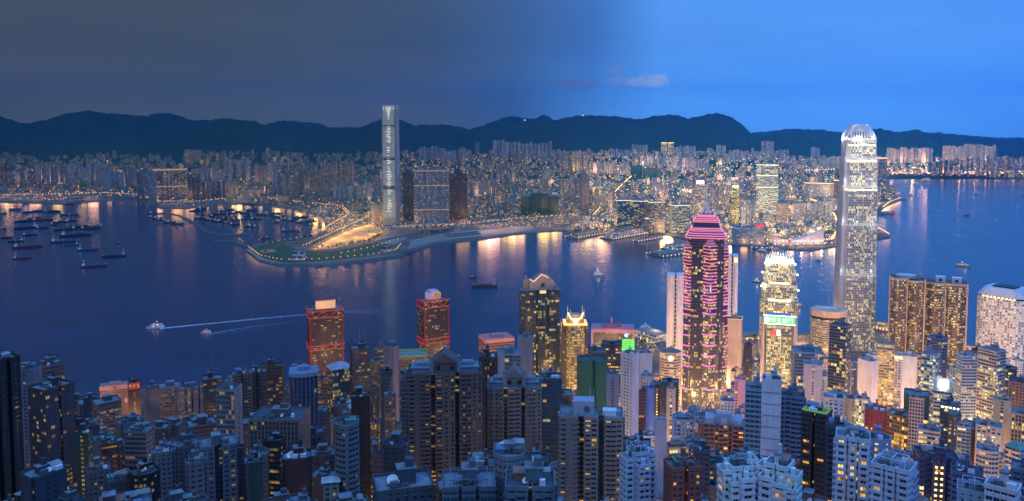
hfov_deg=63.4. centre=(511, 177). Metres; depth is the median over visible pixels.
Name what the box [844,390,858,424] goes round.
apartment block
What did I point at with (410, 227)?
terminus canopy
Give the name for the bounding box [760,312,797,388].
bank tower
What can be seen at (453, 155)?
estate tower
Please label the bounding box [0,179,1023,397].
harbour water
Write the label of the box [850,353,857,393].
apartment block
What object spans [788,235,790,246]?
clock tower
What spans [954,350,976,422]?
office tower
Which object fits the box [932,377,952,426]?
office tower
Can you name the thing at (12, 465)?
apartment tower
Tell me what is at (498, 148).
estate tower
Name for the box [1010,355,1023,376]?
apartment block
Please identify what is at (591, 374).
office tower
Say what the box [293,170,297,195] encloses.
estate tower
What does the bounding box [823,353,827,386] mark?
apartment block
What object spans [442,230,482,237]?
museum tent
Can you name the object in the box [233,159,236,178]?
estate tower
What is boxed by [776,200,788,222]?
hotel slab
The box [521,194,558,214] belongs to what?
netted block
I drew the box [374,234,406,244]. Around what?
plaza paving
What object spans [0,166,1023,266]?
kowloon ground
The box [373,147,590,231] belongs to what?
dense city blocks
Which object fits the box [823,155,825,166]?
estate tower
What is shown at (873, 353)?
apartment block
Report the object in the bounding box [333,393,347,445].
apartment block
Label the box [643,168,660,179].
netted block
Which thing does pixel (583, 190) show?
harbour estate tower
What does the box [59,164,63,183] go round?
estate tower
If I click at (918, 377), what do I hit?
office block
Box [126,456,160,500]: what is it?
office tower
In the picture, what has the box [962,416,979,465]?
apartment block
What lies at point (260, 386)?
apartment tower
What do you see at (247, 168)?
estate tower
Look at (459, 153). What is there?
estate tower
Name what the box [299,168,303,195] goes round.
estate tower
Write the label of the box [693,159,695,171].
estate tower
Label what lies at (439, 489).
office block
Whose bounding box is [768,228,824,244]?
sloping white hall
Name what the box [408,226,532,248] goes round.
works ground
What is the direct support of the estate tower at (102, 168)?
on the kowloon ground at (244, 197)
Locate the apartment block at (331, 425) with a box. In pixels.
[330,418,332,445]
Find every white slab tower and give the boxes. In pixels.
[666,272,683,366]
[728,253,737,315]
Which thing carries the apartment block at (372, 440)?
on the hillside ground
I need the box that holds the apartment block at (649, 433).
[643,427,654,449]
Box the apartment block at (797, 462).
[763,439,799,469]
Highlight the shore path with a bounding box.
[247,250,398,263]
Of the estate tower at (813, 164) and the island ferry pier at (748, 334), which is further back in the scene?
the estate tower at (813, 164)
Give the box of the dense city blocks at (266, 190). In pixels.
[0,147,377,216]
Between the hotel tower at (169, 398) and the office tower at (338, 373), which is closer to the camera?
the office tower at (338, 373)
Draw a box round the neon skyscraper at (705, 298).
[681,195,728,412]
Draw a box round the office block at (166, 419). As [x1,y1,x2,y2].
[161,416,178,422]
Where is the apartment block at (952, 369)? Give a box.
[949,365,955,397]
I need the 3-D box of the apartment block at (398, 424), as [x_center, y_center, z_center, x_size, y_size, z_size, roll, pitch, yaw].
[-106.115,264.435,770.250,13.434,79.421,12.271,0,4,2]
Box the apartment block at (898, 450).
[891,448,903,457]
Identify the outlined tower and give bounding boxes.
[661,142,666,154]
[668,142,673,154]
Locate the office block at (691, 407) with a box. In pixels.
[684,403,701,413]
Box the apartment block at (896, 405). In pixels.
[888,403,900,409]
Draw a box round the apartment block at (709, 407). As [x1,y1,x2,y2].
[703,402,714,411]
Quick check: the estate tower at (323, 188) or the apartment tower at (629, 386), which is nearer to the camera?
the apartment tower at (629, 386)
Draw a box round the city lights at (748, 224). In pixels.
[587,199,878,242]
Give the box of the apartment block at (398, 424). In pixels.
[396,419,400,430]
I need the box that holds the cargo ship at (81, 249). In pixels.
[77,247,98,250]
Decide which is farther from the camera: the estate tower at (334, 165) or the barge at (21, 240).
the estate tower at (334, 165)
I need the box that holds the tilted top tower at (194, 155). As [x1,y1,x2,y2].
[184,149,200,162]
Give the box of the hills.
[0,110,1023,178]
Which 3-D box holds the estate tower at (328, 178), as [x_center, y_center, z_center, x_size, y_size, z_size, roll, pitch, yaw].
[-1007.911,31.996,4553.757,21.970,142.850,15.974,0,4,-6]
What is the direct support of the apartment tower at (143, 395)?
on the hillside ground
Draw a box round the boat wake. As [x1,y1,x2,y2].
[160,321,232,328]
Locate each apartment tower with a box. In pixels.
[0,348,24,500]
[20,362,42,468]
[20,456,67,500]
[27,363,76,493]
[75,423,92,500]
[83,413,99,434]
[86,456,110,500]
[92,427,111,461]
[104,464,131,492]
[114,412,143,438]
[123,422,155,467]
[140,384,146,421]
[146,380,159,423]
[151,437,176,498]
[171,426,199,491]
[178,381,203,418]
[185,445,207,495]
[199,431,237,500]
[231,366,253,416]
[237,438,244,500]
[247,440,269,500]
[248,446,263,500]
[249,361,267,411]
[281,438,312,497]
[309,443,334,469]
[310,422,322,447]
[319,403,330,446]
[321,476,340,500]
[334,406,359,493]
[350,385,370,500]
[371,434,384,500]
[372,455,434,500]
[380,365,392,448]
[382,427,409,472]
[384,388,395,438]
[399,369,406,437]
[406,345,483,500]
[442,453,495,500]
[468,448,493,467]
[486,361,542,455]
[494,436,524,500]
[502,454,557,500]
[525,441,547,466]
[539,368,561,465]
[558,396,624,500]
[606,370,618,406]
[619,436,656,500]
[620,340,638,435]
[638,385,645,430]
[646,380,654,430]
[653,380,660,430]
[654,417,666,492]
[663,448,701,500]
[666,383,675,441]
[672,411,693,441]
[692,438,709,497]
[701,410,743,453]
[716,451,758,500]
[734,371,745,407]
[744,371,761,456]
[756,443,802,500]
[760,367,781,457]
[780,382,806,460]
[799,400,832,495]
[822,389,844,420]
[824,406,844,500]
[832,425,872,500]
[868,448,918,500]
[870,415,890,459]
[908,392,924,449]
[913,437,959,500]
[947,410,960,449]
[947,453,985,500]
[956,415,970,456]
[956,475,985,500]
[984,449,1021,500]
[1009,454,1023,485]
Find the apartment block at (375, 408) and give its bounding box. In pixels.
[371,381,379,419]
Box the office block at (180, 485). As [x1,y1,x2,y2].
[166,482,184,497]
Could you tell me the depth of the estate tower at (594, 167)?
6299.05 m
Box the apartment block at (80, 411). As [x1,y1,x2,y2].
[77,394,87,421]
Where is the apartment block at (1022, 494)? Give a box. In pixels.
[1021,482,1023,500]
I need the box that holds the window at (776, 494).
[775,493,782,498]
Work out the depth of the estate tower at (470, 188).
4417.86 m
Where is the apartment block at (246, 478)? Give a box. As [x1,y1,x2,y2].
[244,456,247,500]
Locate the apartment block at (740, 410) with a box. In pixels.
[734,403,744,419]
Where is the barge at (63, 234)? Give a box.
[59,231,91,236]
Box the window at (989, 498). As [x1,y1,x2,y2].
[985,495,991,500]
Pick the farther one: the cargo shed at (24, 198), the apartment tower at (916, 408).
the cargo shed at (24, 198)
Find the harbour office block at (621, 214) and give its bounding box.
[614,199,629,230]
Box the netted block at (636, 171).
[630,165,641,178]
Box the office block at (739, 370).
[737,366,742,376]
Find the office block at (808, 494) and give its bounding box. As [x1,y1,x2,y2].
[801,484,827,500]
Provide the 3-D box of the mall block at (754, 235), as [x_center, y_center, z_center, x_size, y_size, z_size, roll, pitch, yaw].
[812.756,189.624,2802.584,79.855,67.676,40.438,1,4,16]
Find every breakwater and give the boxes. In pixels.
[156,213,246,234]
[210,240,248,246]
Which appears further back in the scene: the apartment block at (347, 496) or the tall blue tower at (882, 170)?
the tall blue tower at (882, 170)
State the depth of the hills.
9351.02 m
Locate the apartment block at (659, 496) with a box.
[655,491,662,500]
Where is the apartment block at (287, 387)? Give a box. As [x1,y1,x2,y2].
[284,381,289,392]
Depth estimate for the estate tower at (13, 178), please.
5465.53 m
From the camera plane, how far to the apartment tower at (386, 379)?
792.04 m
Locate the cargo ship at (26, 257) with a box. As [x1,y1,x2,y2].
[12,254,32,259]
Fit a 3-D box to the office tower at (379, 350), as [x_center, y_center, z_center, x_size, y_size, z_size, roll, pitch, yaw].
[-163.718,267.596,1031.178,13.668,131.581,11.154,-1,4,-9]
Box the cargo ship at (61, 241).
[50,238,78,242]
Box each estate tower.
[0,156,3,185]
[3,159,7,186]
[11,170,15,183]
[15,171,19,184]
[20,171,23,178]
[24,170,27,184]
[29,169,32,183]
[33,166,36,182]
[37,164,41,182]
[41,164,45,182]
[46,164,50,183]
[50,166,54,184]
[55,165,58,182]
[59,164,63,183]
[65,165,69,186]
[70,162,74,183]
[74,162,79,179]
[80,165,84,179]
[86,164,90,187]
[91,166,94,183]
[95,163,99,188]
[100,166,104,188]
[102,171,106,189]
[105,163,108,171]
[107,170,110,190]
[111,172,115,186]
[116,171,119,185]
[120,171,124,189]
[123,164,127,186]
[128,167,132,185]
[133,166,135,186]
[136,170,147,199]
[147,170,156,204]
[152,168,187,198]
[187,173,191,200]
[191,177,195,199]
[196,173,199,200]
[200,166,203,181]
[201,181,205,198]
[204,166,207,184]
[207,180,210,198]
[208,168,211,182]
[212,166,214,182]
[212,182,215,197]
[216,167,219,181]
[216,181,221,197]
[221,178,226,198]
[224,157,227,180]
[228,159,232,182]
[228,181,232,197]
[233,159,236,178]
[233,181,236,198]
[237,160,240,176]
[241,159,245,181]
[246,157,250,182]
[255,163,258,185]
[259,165,263,185]
[264,165,267,183]
[268,162,272,181]
[273,163,276,182]
[277,172,280,194]
[282,173,285,194]
[286,171,289,190]
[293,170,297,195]
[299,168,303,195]
[304,170,308,188]
[310,171,313,195]
[315,168,319,192]
[321,163,325,176]
[321,171,325,193]
[326,164,331,177]
[326,171,330,195]
[332,162,336,181]
[332,169,335,191]
[333,184,335,198]
[337,185,339,199]
[339,160,343,182]
[341,183,343,199]
[344,161,348,183]
[344,185,347,199]
[348,185,351,199]
[349,160,353,185]
[352,182,355,199]
[356,183,359,199]
[360,183,363,198]
[364,181,367,199]
[368,182,371,199]
[371,203,379,223]
[373,176,376,197]
[378,177,380,195]
[403,170,413,220]
[414,169,448,224]
[419,147,421,158]
[423,146,425,159]
[427,147,429,159]
[431,146,433,159]
[435,146,437,160]
[439,148,441,158]
[443,151,446,160]
[448,151,451,161]
[449,172,466,218]
[452,150,455,161]
[458,149,461,158]
[462,149,466,160]
[467,150,470,161]
[469,180,472,197]
[474,180,478,196]
[475,142,478,151]
[480,179,483,196]
[486,180,489,194]
[491,180,494,194]
[493,140,496,159]
[496,163,498,183]
[497,139,500,158]
[499,164,501,182]
[501,139,504,157]
[503,165,504,182]
[505,141,508,159]
[506,165,507,183]
[509,142,512,159]
[509,164,510,181]
[512,162,513,182]
[513,141,516,155]
[518,141,520,161]
[521,143,524,159]
[526,143,528,159]
[530,141,531,160]
[533,143,536,160]
[537,143,539,162]
[541,142,543,158]
[545,142,547,161]
[549,141,551,159]
[553,149,554,168]
[556,149,557,167]
[559,151,561,169]
[561,178,565,197]
[562,150,564,168]
[565,151,567,168]
[567,177,570,196]
[569,151,571,168]
[572,151,574,167]
[573,178,577,198]
[575,150,578,169]
[579,150,581,171]
[579,172,588,212]
[583,151,585,171]
[586,150,588,170]
[589,190,592,210]
[590,150,592,168]
[593,162,596,172]
[594,188,598,211]
[597,162,599,173]
[600,162,602,173]
[600,188,606,210]
[604,162,606,172]
[607,161,609,172]
[608,189,612,207]
[614,161,616,173]
[655,183,658,193]
[660,185,663,192]
[663,155,665,165]
[664,185,668,194]
[667,155,669,168]
[671,157,673,169]
[674,156,677,170]
[675,146,678,155]
[678,156,681,169]
[682,146,685,155]
[686,156,688,170]
[689,156,692,169]
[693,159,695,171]
[696,158,699,169]
[703,158,705,170]
[706,157,708,169]
[710,186,714,210]
[715,185,719,206]
[716,144,720,156]
[720,183,723,206]
[722,145,725,159]
[725,187,728,209]
[732,150,734,162]
[736,149,738,161]
[740,150,742,161]
[741,198,745,224]
[746,198,750,223]
[751,198,754,221]
[761,140,764,154]
[765,140,769,154]
[768,149,770,161]
[770,141,773,154]
[779,149,781,162]
[782,149,784,162]
[788,160,792,167]
[792,202,799,219]
[800,201,807,217]
[807,160,811,169]
[808,201,815,219]
[811,146,815,157]
[812,161,815,170]
[816,147,819,157]
[816,199,823,215]
[819,156,821,168]
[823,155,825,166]
[824,200,831,218]
[827,157,829,168]
[830,156,833,168]
[834,156,837,168]
[890,147,892,162]
[893,148,895,159]
[896,149,899,161]
[899,147,902,162]
[903,147,906,162]
[906,148,910,162]
[910,147,913,162]
[914,147,917,159]
[918,148,921,161]
[921,147,925,162]
[926,147,928,158]
[928,161,931,174]
[929,148,932,160]
[932,161,937,174]
[938,160,942,175]
[942,145,947,161]
[944,160,947,174]
[947,145,950,160]
[949,159,953,171]
[951,145,955,160]
[954,158,959,174]
[955,147,959,158]
[959,145,963,164]
[960,160,963,174]
[964,143,967,165]
[965,157,969,173]
[968,143,971,159]
[970,157,974,173]
[972,144,975,161]
[975,159,980,174]
[976,144,979,157]
[980,144,983,159]
[981,160,985,174]
[984,145,987,158]
[986,155,991,174]
[988,146,991,155]
[992,144,995,156]
[992,157,996,171]
[997,157,1003,173]
[1003,157,1008,173]
[1009,156,1014,169]
[1014,158,1020,174]
[1020,156,1023,174]
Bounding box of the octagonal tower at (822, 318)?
[810,306,846,355]
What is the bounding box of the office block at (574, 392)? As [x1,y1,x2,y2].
[572,389,576,395]
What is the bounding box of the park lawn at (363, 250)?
[341,245,379,256]
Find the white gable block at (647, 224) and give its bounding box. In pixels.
[645,218,648,232]
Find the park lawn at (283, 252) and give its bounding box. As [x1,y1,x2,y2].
[253,241,393,261]
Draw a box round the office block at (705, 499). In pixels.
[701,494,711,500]
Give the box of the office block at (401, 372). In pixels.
[399,369,407,420]
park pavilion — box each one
[261,249,275,252]
[381,245,391,251]
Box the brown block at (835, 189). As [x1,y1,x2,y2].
[833,180,838,196]
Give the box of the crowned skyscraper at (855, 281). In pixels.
[833,123,877,351]
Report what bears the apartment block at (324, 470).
on the hillside ground
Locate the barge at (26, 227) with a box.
[13,224,35,228]
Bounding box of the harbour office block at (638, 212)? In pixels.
[630,199,646,230]
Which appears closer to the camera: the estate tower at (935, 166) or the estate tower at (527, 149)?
the estate tower at (935, 166)
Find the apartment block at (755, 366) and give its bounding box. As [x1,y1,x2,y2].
[752,357,759,382]
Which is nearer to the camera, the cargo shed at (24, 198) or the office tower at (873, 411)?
the office tower at (873, 411)
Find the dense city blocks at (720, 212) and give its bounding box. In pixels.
[587,147,1023,233]
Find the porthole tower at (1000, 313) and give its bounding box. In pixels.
[975,283,1023,361]
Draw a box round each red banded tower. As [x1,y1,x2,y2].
[306,299,344,376]
[416,288,449,364]
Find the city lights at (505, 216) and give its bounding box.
[400,199,585,227]
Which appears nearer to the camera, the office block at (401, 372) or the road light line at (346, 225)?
the office block at (401, 372)
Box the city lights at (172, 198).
[0,168,382,209]
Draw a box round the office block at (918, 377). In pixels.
[916,364,920,387]
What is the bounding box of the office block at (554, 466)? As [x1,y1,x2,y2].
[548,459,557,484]
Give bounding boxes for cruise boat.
[593,270,603,275]
[921,178,932,181]
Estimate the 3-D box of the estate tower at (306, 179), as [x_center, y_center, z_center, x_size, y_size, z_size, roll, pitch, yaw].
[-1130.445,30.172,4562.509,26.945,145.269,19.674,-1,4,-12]
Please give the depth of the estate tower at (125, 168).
5148.58 m
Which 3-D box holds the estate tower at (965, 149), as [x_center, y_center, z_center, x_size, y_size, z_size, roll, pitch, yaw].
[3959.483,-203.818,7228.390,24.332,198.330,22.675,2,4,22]
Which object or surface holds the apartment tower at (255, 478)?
on the hillside ground
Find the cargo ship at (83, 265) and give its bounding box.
[80,260,106,267]
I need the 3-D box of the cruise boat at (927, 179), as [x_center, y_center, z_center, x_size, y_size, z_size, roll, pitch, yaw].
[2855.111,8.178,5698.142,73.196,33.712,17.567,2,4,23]
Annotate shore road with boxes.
[46,197,342,213]
[726,240,835,243]
[808,202,836,243]
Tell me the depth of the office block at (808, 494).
386.68 m
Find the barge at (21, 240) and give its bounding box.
[7,237,23,241]
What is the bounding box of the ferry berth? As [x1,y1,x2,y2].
[752,245,772,249]
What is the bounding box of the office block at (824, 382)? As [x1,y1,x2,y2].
[823,373,826,391]
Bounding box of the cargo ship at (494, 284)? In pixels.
[471,281,496,286]
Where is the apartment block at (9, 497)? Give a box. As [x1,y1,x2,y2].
[4,493,12,500]
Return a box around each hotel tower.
[99,380,128,414]
[159,379,180,419]
[893,351,902,407]
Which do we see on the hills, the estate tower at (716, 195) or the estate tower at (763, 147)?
the estate tower at (763, 147)
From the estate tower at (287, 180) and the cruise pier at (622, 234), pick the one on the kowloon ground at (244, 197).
the estate tower at (287, 180)
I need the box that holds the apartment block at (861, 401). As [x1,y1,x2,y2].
[854,391,872,426]
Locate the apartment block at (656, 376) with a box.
[653,372,658,380]
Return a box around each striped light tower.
[731,185,739,223]
[756,163,777,213]
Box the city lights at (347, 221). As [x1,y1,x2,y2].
[318,209,382,232]
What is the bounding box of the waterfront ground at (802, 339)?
[634,329,974,373]
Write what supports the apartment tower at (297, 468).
on the hillside ground
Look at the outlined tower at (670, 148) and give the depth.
7877.35 m
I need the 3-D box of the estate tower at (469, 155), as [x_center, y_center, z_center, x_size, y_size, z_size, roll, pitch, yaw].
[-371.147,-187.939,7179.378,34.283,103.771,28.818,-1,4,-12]
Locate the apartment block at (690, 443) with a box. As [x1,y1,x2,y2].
[686,434,699,455]
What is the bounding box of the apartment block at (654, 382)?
[653,375,661,416]
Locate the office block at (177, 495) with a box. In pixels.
[159,480,194,500]
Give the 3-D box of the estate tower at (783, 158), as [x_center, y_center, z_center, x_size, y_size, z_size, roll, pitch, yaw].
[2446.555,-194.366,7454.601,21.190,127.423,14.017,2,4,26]
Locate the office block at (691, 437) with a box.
[685,432,700,442]
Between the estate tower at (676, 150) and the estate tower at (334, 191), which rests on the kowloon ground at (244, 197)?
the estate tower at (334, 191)
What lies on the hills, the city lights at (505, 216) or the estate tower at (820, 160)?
the estate tower at (820, 160)
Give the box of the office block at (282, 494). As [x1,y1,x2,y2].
[262,487,297,500]
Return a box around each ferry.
[147,323,164,328]
[200,328,210,333]
[956,263,970,266]
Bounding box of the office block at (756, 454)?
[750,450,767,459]
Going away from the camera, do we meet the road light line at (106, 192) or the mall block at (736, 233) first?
the mall block at (736, 233)
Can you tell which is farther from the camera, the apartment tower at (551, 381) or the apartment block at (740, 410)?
the apartment block at (740, 410)
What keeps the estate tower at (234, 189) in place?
on the kowloon ground at (244, 197)
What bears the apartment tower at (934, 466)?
on the hillside ground
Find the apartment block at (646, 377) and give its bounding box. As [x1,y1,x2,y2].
[640,370,652,388]
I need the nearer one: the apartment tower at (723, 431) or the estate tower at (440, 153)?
the apartment tower at (723, 431)
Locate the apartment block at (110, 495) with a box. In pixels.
[94,481,129,500]
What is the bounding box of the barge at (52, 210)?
[43,209,60,211]
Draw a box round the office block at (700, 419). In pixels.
[698,417,702,436]
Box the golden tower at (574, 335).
[562,310,587,390]
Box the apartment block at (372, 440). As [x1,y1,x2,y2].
[371,434,377,449]
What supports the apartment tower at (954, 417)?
on the hillside ground
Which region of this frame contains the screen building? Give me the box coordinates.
[591,318,634,351]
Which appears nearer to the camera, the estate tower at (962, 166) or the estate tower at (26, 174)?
the estate tower at (26, 174)
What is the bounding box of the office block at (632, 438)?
[624,428,650,450]
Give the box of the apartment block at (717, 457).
[709,447,726,500]
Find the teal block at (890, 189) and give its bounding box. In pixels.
[885,185,895,196]
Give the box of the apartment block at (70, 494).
[57,484,84,500]
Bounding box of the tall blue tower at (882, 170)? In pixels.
[877,157,886,187]
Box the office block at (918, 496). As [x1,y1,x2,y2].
[916,487,928,500]
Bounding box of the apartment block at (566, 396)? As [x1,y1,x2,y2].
[562,387,571,404]
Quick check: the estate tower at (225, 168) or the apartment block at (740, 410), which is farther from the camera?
the estate tower at (225, 168)
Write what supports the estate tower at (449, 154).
on the hills
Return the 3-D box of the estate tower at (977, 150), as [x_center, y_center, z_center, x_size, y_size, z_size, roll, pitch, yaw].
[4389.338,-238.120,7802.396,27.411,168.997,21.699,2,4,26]
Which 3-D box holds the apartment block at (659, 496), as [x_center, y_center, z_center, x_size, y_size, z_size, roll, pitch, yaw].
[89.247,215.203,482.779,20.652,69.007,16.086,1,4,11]
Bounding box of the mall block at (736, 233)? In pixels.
[732,224,740,243]
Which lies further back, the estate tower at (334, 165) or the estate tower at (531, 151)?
the estate tower at (531, 151)
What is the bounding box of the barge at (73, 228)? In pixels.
[54,224,75,230]
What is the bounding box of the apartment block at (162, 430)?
[152,420,169,445]
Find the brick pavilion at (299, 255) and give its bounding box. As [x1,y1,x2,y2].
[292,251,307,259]
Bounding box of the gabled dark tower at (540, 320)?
[519,273,561,376]
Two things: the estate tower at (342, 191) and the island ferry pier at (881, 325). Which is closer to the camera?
the island ferry pier at (881, 325)
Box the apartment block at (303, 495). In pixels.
[294,484,317,500]
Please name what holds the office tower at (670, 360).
on the hillside ground
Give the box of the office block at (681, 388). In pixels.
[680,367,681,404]
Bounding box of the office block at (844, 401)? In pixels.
[828,388,844,417]
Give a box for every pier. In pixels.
[565,230,605,238]
[599,228,649,239]
[634,236,663,241]
[634,327,665,342]
[647,250,683,257]
[742,331,758,339]
[875,320,887,331]
[879,211,889,213]
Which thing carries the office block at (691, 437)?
on the hillside ground
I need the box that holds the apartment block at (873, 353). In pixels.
[869,349,876,358]
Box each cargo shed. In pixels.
[5,197,47,200]
[63,196,97,200]
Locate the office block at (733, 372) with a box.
[730,366,737,388]
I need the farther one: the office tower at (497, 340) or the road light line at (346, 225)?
the road light line at (346, 225)
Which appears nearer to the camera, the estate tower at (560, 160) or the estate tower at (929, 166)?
the estate tower at (929, 166)
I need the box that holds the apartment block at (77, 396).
[74,393,82,415]
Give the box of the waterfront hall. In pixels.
[158,200,183,203]
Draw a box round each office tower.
[36,352,65,380]
[75,412,82,431]
[83,392,95,421]
[91,393,121,433]
[99,431,117,472]
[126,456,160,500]
[128,376,140,414]
[185,413,216,436]
[203,368,221,417]
[216,375,242,443]
[248,402,310,450]
[260,356,284,405]
[263,432,284,497]
[284,389,289,404]
[289,364,318,428]
[291,358,305,366]
[318,370,327,407]
[326,361,349,445]
[349,325,370,400]
[370,353,383,417]
[374,341,383,358]
[384,340,399,418]
[399,348,427,368]
[478,332,514,351]
[479,344,497,447]
[496,345,520,380]
[518,330,532,374]
[577,354,607,410]
[587,344,604,355]
[601,340,620,385]
[637,349,651,388]
[659,345,680,412]
[661,376,678,416]
[720,392,734,415]
[726,313,742,388]
[743,339,752,382]
[758,251,798,354]
[790,343,823,400]
[803,354,822,404]
[827,319,851,393]
[857,353,878,402]
[864,399,886,432]
[877,337,894,410]
[886,408,908,451]
[901,349,916,407]
[903,388,929,424]
[918,421,940,447]
[920,345,939,422]
[927,332,947,377]
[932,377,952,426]
[939,390,960,447]
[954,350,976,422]
[972,343,980,354]
[974,418,1002,465]
[975,342,1005,420]
[975,438,998,478]
[993,387,1010,451]
[1003,440,1023,475]
[1005,364,1016,396]
[1008,374,1023,407]
[1009,404,1023,443]
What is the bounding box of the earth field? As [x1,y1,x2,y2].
[316,224,383,249]
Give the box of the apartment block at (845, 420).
[840,418,853,426]
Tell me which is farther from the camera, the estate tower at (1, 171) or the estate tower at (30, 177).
the estate tower at (30, 177)
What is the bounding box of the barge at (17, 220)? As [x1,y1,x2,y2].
[14,218,31,221]
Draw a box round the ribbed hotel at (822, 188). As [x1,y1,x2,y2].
[804,182,833,196]
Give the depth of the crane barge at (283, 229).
3146.43 m
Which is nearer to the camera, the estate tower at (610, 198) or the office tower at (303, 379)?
the office tower at (303, 379)
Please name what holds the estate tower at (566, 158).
on the hills
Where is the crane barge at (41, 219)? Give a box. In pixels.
[32,210,52,220]
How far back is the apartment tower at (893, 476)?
356.56 m
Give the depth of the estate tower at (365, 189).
4321.62 m
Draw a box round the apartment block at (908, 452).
[902,443,918,459]
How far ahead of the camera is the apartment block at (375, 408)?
977.85 m
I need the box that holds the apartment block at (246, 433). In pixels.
[243,412,254,455]
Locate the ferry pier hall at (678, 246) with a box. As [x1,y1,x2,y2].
[661,242,685,250]
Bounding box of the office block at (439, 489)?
[436,475,442,500]
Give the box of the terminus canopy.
[383,222,449,231]
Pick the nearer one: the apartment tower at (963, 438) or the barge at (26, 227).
the apartment tower at (963, 438)
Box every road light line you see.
[1,192,224,201]
[252,196,350,233]
[306,182,372,244]
[393,214,682,229]
[787,196,836,238]
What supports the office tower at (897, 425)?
on the hillside ground
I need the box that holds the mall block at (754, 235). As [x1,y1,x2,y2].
[740,225,764,244]
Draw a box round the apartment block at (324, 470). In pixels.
[312,462,334,500]
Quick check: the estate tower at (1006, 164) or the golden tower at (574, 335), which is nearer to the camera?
the golden tower at (574, 335)
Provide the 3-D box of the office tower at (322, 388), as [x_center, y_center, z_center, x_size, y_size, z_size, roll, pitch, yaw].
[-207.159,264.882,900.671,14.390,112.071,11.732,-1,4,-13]
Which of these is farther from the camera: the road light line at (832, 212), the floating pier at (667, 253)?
the road light line at (832, 212)
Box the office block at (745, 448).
[727,444,749,456]
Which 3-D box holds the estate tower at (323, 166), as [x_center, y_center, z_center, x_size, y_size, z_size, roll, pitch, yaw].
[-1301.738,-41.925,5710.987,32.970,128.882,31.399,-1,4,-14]
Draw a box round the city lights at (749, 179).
[597,154,1020,197]
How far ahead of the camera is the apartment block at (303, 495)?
388.03 m
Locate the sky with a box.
[0,0,1023,137]
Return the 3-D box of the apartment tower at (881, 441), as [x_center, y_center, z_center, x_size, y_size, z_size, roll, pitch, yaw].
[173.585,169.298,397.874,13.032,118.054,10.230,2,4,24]
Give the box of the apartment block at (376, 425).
[371,415,380,448]
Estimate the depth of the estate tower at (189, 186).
4306.03 m
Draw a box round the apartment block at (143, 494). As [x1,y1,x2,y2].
[116,487,151,500]
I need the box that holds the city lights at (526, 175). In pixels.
[400,153,613,198]
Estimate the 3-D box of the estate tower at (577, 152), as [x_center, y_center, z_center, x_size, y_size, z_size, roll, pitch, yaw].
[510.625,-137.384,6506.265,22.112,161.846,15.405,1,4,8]
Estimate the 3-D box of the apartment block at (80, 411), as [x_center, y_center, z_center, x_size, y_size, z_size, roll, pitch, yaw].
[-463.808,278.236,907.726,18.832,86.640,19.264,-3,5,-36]
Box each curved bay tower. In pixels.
[887,273,925,366]
[924,275,968,365]
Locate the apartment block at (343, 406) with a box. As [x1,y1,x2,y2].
[339,399,370,438]
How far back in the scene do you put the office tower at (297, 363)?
1018.01 m
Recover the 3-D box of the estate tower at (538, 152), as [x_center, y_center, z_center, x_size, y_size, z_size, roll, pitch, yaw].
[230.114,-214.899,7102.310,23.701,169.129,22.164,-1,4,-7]
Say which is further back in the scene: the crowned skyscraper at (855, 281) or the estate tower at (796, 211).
the estate tower at (796, 211)
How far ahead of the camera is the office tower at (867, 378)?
1014.21 m
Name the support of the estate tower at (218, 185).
on the kowloon ground at (244, 197)
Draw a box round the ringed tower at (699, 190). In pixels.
[692,180,707,219]
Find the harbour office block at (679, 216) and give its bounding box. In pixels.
[669,204,689,232]
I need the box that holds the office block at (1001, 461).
[998,449,1004,477]
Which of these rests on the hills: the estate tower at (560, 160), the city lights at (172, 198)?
the estate tower at (560, 160)
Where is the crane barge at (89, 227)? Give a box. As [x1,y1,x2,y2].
[80,221,100,229]
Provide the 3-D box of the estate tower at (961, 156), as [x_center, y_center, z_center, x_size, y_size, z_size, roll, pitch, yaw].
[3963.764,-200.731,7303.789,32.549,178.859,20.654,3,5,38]
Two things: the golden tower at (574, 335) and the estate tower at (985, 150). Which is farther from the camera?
the estate tower at (985, 150)
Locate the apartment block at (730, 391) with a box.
[726,381,733,397]
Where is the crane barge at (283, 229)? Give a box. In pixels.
[281,223,299,231]
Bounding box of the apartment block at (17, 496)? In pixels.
[12,491,20,500]
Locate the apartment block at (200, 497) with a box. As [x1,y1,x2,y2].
[190,482,212,500]
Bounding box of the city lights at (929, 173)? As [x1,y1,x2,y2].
[888,167,1022,174]
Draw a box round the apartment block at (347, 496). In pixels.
[331,489,368,500]
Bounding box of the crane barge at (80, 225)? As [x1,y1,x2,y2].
[68,221,91,227]
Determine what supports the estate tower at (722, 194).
on the kowloon ground at (244, 197)
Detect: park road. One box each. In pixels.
[266,237,312,242]
[302,217,371,249]
[304,219,571,251]
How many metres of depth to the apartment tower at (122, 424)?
711.71 m
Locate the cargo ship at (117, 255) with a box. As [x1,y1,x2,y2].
[102,252,125,256]
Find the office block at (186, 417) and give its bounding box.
[179,415,192,426]
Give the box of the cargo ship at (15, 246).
[12,243,42,248]
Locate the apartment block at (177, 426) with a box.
[167,417,184,441]
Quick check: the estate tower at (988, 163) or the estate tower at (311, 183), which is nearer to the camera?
the estate tower at (311, 183)
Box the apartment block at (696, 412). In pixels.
[688,405,706,433]
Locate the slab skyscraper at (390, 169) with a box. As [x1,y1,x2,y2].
[382,105,399,224]
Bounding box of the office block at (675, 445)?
[666,438,688,457]
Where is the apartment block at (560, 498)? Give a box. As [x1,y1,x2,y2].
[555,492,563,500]
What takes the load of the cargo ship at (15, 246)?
on the harbour water
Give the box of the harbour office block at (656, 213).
[647,201,664,232]
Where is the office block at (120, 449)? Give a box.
[117,437,124,469]

